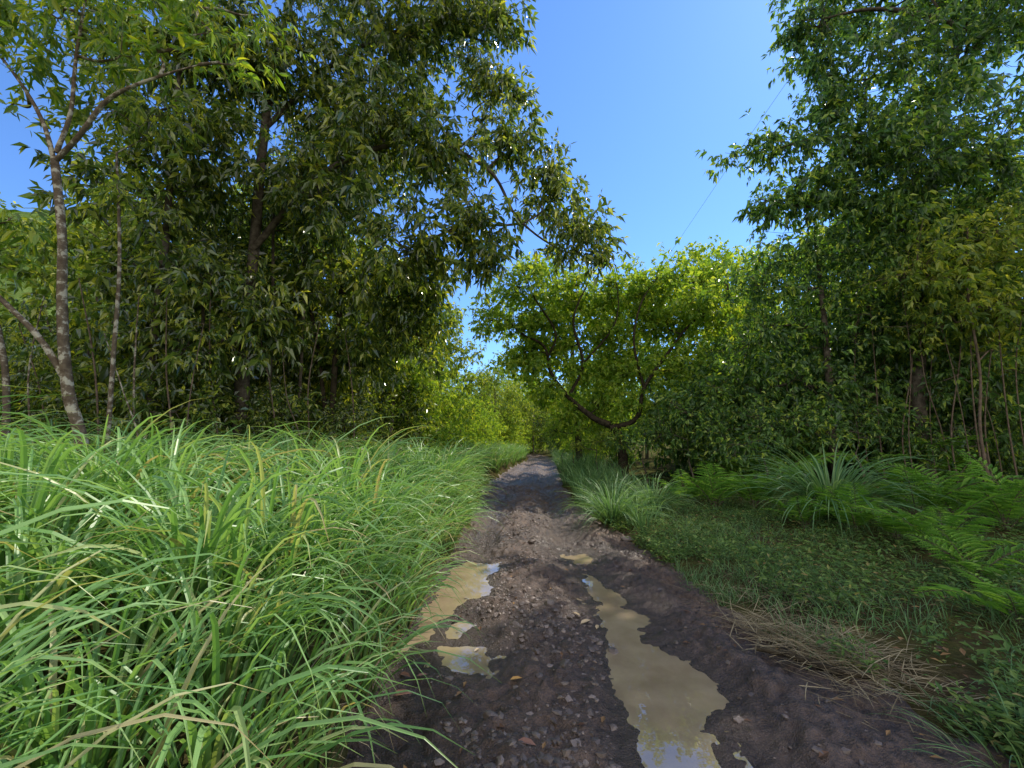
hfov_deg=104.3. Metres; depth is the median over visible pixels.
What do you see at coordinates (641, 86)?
sky
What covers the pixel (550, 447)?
forest bush
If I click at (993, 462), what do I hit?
forest bush
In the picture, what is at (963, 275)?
broadleaf tree
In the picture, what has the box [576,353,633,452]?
forest tree
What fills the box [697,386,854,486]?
shrub
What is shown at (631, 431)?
forest bush
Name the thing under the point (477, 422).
forest bush
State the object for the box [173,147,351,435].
slender tree
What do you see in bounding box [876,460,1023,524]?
fern
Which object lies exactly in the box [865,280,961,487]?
slim sapling
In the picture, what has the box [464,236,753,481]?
leaning tree
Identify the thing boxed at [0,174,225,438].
forest tree
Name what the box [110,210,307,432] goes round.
slender tree
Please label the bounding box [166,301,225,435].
slim sapling
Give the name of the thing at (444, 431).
shrub
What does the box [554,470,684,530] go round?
grass tussock
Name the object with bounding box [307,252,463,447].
forest tree
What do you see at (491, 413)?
forest bush
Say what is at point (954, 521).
fern
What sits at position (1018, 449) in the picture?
forest bush
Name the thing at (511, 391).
forest tree
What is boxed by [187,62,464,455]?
broadleaf tree
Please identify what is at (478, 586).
puddle
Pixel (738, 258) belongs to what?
broadleaf tree
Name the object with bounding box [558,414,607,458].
forest bush
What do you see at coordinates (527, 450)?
forest bush
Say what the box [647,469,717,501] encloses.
fern
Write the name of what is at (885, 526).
fern
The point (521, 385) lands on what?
forest tree
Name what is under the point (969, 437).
fern
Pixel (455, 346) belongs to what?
forest tree
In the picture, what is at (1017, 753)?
grass tussock
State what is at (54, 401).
forest bush
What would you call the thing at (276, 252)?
forest tree
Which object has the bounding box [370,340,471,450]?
slender tree
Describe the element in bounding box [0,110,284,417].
forest tree
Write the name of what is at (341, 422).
forest bush
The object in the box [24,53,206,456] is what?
sapling
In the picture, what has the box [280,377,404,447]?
shrub
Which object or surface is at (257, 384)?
forest bush
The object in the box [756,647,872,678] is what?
fallen branch
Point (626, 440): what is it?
shrub
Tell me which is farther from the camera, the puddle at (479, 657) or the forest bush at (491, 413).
the forest bush at (491, 413)
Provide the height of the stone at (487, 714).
0.047 m
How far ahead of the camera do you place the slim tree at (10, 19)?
5.09 m
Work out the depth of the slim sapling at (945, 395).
9.60 m
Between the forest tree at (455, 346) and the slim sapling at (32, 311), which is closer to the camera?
the slim sapling at (32, 311)
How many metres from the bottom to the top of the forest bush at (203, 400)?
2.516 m
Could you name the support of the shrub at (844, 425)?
on the ground at (952, 644)
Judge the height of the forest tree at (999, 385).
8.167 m
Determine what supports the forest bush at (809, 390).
on the ground at (952, 644)
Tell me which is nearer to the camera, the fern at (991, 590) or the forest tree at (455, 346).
the fern at (991, 590)
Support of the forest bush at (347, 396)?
on the ground at (952, 644)
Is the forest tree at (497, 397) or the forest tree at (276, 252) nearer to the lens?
the forest tree at (276, 252)
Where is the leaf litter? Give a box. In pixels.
[403,471,1023,767]
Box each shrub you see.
[74,347,256,443]
[192,363,339,444]
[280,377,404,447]
[376,380,478,452]
[426,368,500,444]
[536,391,626,471]
[547,387,631,467]
[570,421,633,470]
[600,395,708,483]
[629,379,763,478]
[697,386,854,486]
[784,392,958,483]
[899,396,1023,479]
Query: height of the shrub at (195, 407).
2.388 m
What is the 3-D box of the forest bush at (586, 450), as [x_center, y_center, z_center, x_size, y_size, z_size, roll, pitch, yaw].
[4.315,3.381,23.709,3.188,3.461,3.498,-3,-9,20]
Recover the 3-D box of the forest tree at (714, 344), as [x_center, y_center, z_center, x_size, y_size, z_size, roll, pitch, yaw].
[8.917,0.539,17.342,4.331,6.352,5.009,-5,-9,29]
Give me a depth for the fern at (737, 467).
11.10 m
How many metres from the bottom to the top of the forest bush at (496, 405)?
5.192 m
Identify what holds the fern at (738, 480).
on the ground at (952, 644)
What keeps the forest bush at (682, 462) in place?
on the ground at (952, 644)
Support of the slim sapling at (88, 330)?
on the ground at (952, 644)
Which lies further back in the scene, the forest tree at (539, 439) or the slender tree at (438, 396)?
the forest tree at (539, 439)
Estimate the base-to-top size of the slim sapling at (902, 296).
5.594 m
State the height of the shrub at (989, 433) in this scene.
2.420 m
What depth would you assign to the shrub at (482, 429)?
19.82 m
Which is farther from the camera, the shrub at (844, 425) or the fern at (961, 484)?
the shrub at (844, 425)
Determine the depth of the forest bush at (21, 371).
7.43 m
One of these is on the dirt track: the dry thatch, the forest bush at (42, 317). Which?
the dry thatch
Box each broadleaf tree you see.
[11,0,311,443]
[124,0,632,445]
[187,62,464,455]
[484,273,697,463]
[629,234,802,350]
[672,210,965,480]
[695,0,1023,480]
[816,184,1023,481]
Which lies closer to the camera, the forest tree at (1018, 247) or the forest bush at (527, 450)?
the forest tree at (1018, 247)
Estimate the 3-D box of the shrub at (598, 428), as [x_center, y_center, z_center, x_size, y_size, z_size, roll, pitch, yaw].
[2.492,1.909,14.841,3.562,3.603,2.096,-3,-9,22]
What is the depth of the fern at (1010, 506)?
5.31 m
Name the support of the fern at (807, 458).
on the ground at (952, 644)
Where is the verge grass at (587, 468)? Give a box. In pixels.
[544,447,671,536]
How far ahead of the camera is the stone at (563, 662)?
2.67 m
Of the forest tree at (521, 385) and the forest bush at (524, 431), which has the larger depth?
the forest tree at (521, 385)
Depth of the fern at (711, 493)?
8.15 m
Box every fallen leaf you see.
[395,689,410,694]
[400,671,409,676]
[518,737,535,744]
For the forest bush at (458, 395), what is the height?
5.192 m
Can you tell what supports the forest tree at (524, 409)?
on the ground at (952, 644)
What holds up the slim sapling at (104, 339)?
on the ground at (952, 644)
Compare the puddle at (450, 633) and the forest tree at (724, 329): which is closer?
the puddle at (450, 633)
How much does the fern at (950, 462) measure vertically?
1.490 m
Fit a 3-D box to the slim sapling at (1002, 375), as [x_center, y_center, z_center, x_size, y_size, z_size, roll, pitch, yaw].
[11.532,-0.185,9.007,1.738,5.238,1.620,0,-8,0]
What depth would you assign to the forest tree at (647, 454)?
26.60 m
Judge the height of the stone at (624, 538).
0.101 m
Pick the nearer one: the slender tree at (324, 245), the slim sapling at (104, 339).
the slim sapling at (104, 339)
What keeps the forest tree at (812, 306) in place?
on the ground at (952, 644)
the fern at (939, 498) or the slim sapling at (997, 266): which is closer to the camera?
the fern at (939, 498)
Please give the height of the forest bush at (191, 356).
4.612 m
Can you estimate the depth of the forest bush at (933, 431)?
10.14 m
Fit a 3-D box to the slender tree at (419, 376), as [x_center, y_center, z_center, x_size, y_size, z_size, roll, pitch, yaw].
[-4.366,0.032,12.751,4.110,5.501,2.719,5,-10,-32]
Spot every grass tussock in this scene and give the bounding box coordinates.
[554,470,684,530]
[608,470,704,517]
[722,434,987,540]
[880,673,1022,767]
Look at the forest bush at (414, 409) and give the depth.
12.94 m
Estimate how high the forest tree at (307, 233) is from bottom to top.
13.106 m
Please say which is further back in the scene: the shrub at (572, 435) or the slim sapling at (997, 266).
the shrub at (572, 435)
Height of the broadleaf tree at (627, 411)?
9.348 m
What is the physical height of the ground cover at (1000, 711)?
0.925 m
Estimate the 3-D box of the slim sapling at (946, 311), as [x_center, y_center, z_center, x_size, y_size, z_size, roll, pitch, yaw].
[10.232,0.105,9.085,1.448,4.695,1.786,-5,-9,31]
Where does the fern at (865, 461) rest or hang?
on the ground at (952, 644)
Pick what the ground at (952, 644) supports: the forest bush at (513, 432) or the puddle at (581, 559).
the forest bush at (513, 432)
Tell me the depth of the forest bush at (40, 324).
8.49 m
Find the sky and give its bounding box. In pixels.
[0,0,1023,401]
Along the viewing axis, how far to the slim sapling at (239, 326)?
7.89 m
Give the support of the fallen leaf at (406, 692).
on the dirt track
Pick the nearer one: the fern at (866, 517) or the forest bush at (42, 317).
the fern at (866, 517)
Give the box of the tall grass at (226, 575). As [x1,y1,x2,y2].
[0,384,530,767]
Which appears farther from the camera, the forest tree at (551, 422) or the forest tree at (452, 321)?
the forest tree at (551, 422)
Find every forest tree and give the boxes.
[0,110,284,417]
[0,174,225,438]
[167,134,400,417]
[227,152,411,422]
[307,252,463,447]
[361,293,483,440]
[395,300,494,446]
[435,359,477,426]
[467,361,530,441]
[467,364,506,430]
[474,386,512,433]
[478,374,528,414]
[496,381,537,446]
[501,371,551,447]
[513,381,549,452]
[523,377,566,453]
[539,379,568,447]
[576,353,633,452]
[610,340,683,458]
[664,327,756,463]
[677,287,773,378]
[717,253,940,450]
[763,198,1000,363]
[771,178,1023,443]
[828,224,1023,478]
[897,173,1022,349]
[904,191,1023,414]
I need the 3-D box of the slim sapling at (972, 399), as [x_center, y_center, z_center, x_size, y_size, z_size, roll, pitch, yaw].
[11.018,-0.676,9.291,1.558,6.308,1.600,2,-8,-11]
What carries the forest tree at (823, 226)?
on the ground at (952, 644)
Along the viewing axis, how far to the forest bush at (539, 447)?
51.46 m
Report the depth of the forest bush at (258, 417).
7.91 m
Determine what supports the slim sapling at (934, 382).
on the ground at (952, 644)
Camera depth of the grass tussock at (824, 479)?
6.49 m
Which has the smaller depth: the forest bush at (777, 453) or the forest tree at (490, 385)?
the forest bush at (777, 453)
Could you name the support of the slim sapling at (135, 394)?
on the ground at (952, 644)
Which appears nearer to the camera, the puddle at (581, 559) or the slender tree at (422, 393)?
the puddle at (581, 559)
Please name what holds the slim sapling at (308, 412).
on the ground at (952, 644)
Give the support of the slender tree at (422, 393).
on the ground at (952, 644)
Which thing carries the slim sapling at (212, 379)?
on the ground at (952, 644)
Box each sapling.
[0,227,16,440]
[0,293,86,441]
[2,303,49,441]
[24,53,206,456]
[68,271,132,440]
[98,316,155,456]
[111,285,168,421]
[136,278,194,442]
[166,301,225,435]
[191,267,241,446]
[234,320,286,443]
[262,337,316,447]
[286,311,345,441]
[335,318,365,463]
[811,281,913,479]
[829,297,905,474]
[858,262,953,484]
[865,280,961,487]
[880,308,972,475]
[906,283,991,484]
[915,281,971,484]
[916,260,1016,482]
[923,220,1023,482]
[937,308,1023,477]
[950,270,1023,479]
[950,272,1023,481]
[985,267,1023,446]
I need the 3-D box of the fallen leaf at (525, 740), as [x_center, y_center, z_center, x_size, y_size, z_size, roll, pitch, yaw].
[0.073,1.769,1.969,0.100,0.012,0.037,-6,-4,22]
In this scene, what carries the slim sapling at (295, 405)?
on the ground at (952, 644)
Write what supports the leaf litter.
on the dirt track
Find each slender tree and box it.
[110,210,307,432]
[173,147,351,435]
[228,132,356,400]
[319,314,444,434]
[356,329,445,450]
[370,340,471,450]
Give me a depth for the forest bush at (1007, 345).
11.52 m
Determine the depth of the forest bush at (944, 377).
11.27 m
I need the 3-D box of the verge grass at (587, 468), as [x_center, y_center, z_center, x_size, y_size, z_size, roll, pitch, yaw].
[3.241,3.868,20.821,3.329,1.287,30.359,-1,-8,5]
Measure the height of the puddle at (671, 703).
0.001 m
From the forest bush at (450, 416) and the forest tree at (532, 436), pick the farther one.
the forest tree at (532, 436)
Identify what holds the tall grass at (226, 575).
on the ground at (952, 644)
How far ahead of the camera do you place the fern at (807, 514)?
6.08 m
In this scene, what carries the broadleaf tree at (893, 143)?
on the ground at (952, 644)
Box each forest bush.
[0,269,140,427]
[0,277,168,437]
[0,326,94,440]
[0,336,175,448]
[95,318,237,444]
[107,365,249,445]
[167,332,322,448]
[219,372,328,450]
[255,336,391,450]
[281,327,387,451]
[304,385,409,459]
[345,359,446,455]
[405,387,480,453]
[435,382,470,437]
[456,396,493,447]
[466,394,503,441]
[466,404,509,447]
[492,411,529,448]
[501,422,532,448]
[515,415,538,453]
[529,414,552,450]
[541,413,568,450]
[554,422,605,461]
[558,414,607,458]
[586,403,645,468]
[631,352,786,479]
[636,334,748,476]
[699,342,849,481]
[747,310,849,470]
[758,344,934,476]
[816,342,992,472]
[818,395,954,481]
[824,371,961,479]
[876,401,997,480]
[905,342,1010,474]
[927,346,1023,480]
[932,389,1023,482]
[957,326,1023,440]
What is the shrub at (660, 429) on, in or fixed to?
on the ground at (952, 644)
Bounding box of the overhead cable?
[662,49,809,264]
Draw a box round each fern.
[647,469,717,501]
[670,461,789,507]
[692,447,771,477]
[715,458,828,507]
[736,447,857,488]
[755,487,859,527]
[795,482,896,531]
[818,443,956,479]
[842,503,950,539]
[848,492,1021,553]
[857,435,1002,472]
[859,467,1023,516]
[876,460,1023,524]
[904,524,1023,577]
[905,429,1023,481]
[914,567,1023,624]
[943,449,1023,530]
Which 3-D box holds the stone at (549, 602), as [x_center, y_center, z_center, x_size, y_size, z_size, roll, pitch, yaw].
[0.333,1.962,3.560,0.097,0.065,0.118,-5,-10,32]
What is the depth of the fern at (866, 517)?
5.67 m
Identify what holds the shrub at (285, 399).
on the ground at (952, 644)
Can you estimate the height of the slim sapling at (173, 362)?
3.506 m
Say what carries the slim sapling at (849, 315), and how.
on the ground at (952, 644)
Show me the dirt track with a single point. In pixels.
(805, 726)
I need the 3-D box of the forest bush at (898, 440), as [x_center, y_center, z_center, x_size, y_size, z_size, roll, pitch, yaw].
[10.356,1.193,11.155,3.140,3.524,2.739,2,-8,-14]
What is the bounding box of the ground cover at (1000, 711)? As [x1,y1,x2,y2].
[575,471,1023,767]
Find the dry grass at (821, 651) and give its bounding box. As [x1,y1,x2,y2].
[659,563,997,755]
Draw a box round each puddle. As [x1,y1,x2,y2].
[395,562,500,658]
[424,646,505,678]
[441,620,476,638]
[560,554,592,564]
[576,574,752,767]
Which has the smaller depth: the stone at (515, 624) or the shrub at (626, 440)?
the stone at (515, 624)
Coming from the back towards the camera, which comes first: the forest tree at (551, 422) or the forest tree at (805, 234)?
the forest tree at (551, 422)
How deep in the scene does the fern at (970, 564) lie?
4.05 m
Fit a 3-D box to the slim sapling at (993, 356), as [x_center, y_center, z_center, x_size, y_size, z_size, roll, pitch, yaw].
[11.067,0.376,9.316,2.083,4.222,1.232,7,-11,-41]
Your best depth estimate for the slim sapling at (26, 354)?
6.34 m
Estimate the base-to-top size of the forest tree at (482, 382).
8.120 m
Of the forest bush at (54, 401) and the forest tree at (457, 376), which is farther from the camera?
the forest tree at (457, 376)
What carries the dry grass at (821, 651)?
on the dirt track
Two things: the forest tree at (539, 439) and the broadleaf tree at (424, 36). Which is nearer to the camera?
the broadleaf tree at (424, 36)
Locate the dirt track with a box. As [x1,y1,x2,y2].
[340,453,1023,767]
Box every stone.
[483,710,497,718]
[509,620,519,627]
[544,600,554,605]
[560,659,571,667]
[608,647,618,653]
[620,536,632,541]
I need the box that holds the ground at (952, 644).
[0,444,1023,767]
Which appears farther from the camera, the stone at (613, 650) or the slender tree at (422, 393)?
the slender tree at (422, 393)
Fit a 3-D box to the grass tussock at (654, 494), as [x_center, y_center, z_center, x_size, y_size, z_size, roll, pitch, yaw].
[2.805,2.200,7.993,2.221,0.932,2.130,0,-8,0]
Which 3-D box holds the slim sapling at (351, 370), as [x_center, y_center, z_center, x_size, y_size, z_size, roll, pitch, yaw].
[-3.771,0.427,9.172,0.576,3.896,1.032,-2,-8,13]
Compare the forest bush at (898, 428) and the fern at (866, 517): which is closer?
the fern at (866, 517)
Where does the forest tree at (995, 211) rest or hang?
on the ground at (952, 644)
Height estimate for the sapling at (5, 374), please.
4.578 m
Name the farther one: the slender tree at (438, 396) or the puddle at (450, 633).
the slender tree at (438, 396)
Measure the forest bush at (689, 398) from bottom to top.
4.405 m
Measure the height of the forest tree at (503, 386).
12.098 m
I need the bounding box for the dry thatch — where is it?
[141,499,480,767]
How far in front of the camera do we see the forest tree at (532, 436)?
48.35 m
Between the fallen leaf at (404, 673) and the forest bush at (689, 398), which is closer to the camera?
the fallen leaf at (404, 673)
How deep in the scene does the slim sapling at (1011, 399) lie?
9.01 m
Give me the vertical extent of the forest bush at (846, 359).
5.286 m
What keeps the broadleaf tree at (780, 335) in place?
on the ground at (952, 644)
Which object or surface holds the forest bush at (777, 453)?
on the ground at (952, 644)
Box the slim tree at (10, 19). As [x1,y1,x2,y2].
[0,0,315,453]
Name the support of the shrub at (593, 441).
on the ground at (952, 644)
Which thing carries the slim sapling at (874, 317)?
on the ground at (952, 644)
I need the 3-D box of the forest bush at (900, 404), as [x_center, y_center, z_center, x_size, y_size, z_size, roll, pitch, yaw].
[9.446,0.746,12.164,4.773,4.845,3.930,-7,-11,39]
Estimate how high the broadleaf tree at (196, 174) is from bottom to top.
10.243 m
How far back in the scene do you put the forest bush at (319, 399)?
10.89 m
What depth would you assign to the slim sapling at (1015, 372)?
8.94 m
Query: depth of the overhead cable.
34.25 m
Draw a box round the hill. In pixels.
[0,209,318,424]

